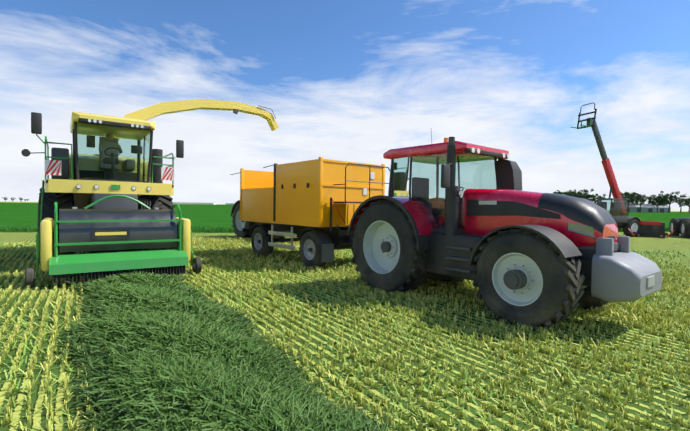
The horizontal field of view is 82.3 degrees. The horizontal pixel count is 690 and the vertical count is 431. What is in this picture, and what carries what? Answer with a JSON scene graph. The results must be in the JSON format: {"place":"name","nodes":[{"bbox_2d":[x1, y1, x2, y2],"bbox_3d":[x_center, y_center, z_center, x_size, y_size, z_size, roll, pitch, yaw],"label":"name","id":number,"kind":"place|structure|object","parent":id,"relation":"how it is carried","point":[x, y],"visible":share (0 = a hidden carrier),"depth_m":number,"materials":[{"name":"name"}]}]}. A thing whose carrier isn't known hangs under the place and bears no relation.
{"place":"outdoors","nodes":[
{"label":"outdoors","id":0,"kind":"place"},
{"bbox_2d":[0,201,689,430],"bbox_3d":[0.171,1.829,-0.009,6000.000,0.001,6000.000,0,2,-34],"label":"ground","id":1,"kind":"structure","parent":0,"point":[671,243],"depth_m":4.76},
{"bbox_2d":[21,99,278,287],"bbox_3d":[-5.784,-1.444,13.661,8.094,5.858,8.734,0,2,-36],"label":"forage harvester","id":2,"kind":"object","parent":1,"relation":"on","point":[109,210],"visible":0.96,"depth_m":10.02,"materials":[{"name":"metal"}]},
{"bbox_2d":[173,202,215,204],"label":"distant hall","id":3,"kind":"structure","parent":1,"relation":"on","point":[192,203],"depth_m":1461.81,"materials":[{"name":"white metal"}]},
{"bbox_2d":[55,270,415,430],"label":"grass swath","id":4,"kind":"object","parent":1,"relation":"on","point":[167,352],"depth_m":3.89,"materials":[{"name":"green plant"}]},
{"bbox_2d":[231,200,298,238],"bbox_3d":[-3.760,-0.593,21.395,2.740,3.814,5.723,0,2,-42],"label":"tractor","id":5,"kind":"object","parent":1,"relation":"on","point":[239,224],"visible":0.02,"depth_m":21.91,"materials":[{"name":"rubber"}]},
{"bbox_2d":[230,157,389,267],"bbox_3d":[-0.818,-0.080,12.753,2.974,3.174,7.250,0,2,-40],"label":"trailer","id":6,"kind":"object","parent":1,"relation":"on","point":[314,204],"visible":0.81,"depth_m":11.84,"materials":[{"name":"metal"}]},
{"bbox_2d":[0,224,668,231],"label":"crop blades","id":7,"kind":"object","parent":1,"relation":"on","point":[192,228],"visible":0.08,"depth_m":24.94,"materials":[{"name":"green plant"}]},
{"bbox_2d":[0,236,689,430],"bbox_3d":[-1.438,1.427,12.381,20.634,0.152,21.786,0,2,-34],"label":"stubble tufts","id":8,"kind":"object","parent":1,"relation":"on","point":[632,311],"visible":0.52,"depth_m":5.38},
{"bbox_2d":[347,134,661,330],"bbox_3d":[2.730,-0.174,7.960,2.740,3.814,5.723,0,2,-38],"label":"tractor","id":9,"kind":"object","parent":1,"relation":"on","point":[512,249],"visible":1,"depth_m":6.94,"materials":[{"name":"metal"}]},
{"bbox_2d":[553,190,571,195],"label":"tree","id":10,"kind":"object","parent":1,"relation":"on","point":[559,192],"visible":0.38,"depth_m":268.03,"materials":[{"name":"green plant"}]},
{"bbox_2d":[567,191,581,197],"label":"tree","id":11,"kind":"object","parent":1,"relation":"on","point":[574,194],"visible":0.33,"depth_m":267.13,"materials":[{"name":"green plant"}]},
{"bbox_2d":[573,191,591,199],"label":"tree","id":12,"kind":"object","parent":1,"relation":"on","point":[583,197],"visible":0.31,"depth_m":279.68,"materials":[{"name":"green plant"}]},
{"bbox_2d":[572,188,593,198],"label":"tree","id":13,"kind":"object","parent":1,"relation":"on","point":[586,192],"visible":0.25,"depth_m":284.27,"materials":[{"name":"green plant"}]},
{"bbox_2d":[589,194,605,203],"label":"tree","id":14,"kind":"object","parent":1,"relation":"on","point":[593,199],"visible":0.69,"depth_m":260.56,"materials":[{"name":"green plant"}]},
{"bbox_2d":[570,102,640,236],"bbox_3d":[17.793,-3.018,26.948,5.164,8.968,2.760,0,2,-21],"label":"telehandler","id":15,"kind":"object","parent":1,"relation":"on","point":[614,206],"visible":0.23,"depth_m":26.83,"materials":[{"name":"metal"}]},
{"bbox_2d":[620,191,638,210],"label":"tree","id":16,"kind":"object","parent":1,"relation":"on","point":[631,195],"visible":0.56,"depth_m":273.66,"materials":[{"name":"green plant"}]},
{"bbox_2d":[633,194,649,211],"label":"tree","id":17,"kind":"object","parent":1,"relation":"on","point":[641,200],"visible":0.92,"depth_m":276.30,"materials":[{"name":"green plant"}]},
{"bbox_2d":[624,204,670,212],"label":"farm shed","id":18,"kind":"structure","parent":1,"relation":"on","point":[648,208],"depth_m":286.45,"materials":[{"name":"grey metal"}]},
{"bbox_2d":[645,195,659,204],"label":"tree","id":19,"kind":"object","parent":1,"relation":"on","point":[650,199],"visible":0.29,"depth_m":289.67,"materials":[{"name":"green plant"}]},
{"bbox_2d":[648,196,666,212],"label":"tree","id":20,"kind":"object","parent":1,"relation":"on","point":[659,202],"visible":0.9,"depth_m":274.96,"materials":[{"name":"green plant"}]},
{"bbox_2d":[658,191,684,212],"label":"tree","id":21,"kind":"object","parent":1,"relation":"on","point":[665,197],"visible":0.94,"depth_m":267.51,"materials":[{"name":"green plant"}]},
{"bbox_2d":[673,198,689,212],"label":"tree","id":22,"kind":"object","parent":1,"relation":"on","point":[681,203],"visible":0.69,"depth_m":291.08,"materials":[{"name":"green plant"}]},
{"bbox_2d":[680,199,689,212],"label":"tree","id":23,"kind":"object","parent":1,"relation":"on","point":[687,203],"visible":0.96,"depth_m":280.88,"materials":[{"name":"green plant"}]},
{"bbox_2d":[0,202,689,232],"bbox_3d":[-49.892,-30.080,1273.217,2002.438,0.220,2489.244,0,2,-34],"label":"crop field","id":24,"kind":"structure","parent":0,"point":[26,215],"depth_m":60.04,"materials":[{"name":"green plant"}]},
{"bbox_2d":[0,0,689,210],"label":"sky","id":25,"kind":"structure","parent":0,"point":[358,81],"materials":[{"name":"blue"}]},
{"bbox_2d":[628,221,673,237],"bbox_3d":[20.304,0.930,26.287,2.370,1.075,1.670,2,2,36],"label":"mower","id":26,"kind":"object","parent":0,"point":[652,229],"visible":0.9,"depth_m":26.52,"materials":[{"name":"black metal"}]},
{"bbox_2d":[669,218,689,237],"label":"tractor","id":27,"kind":"object","parent":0,"point":[678,226],"visible":0.98,"depth_m":27.87,"materials":[{"name":"rubber"}]}
]}

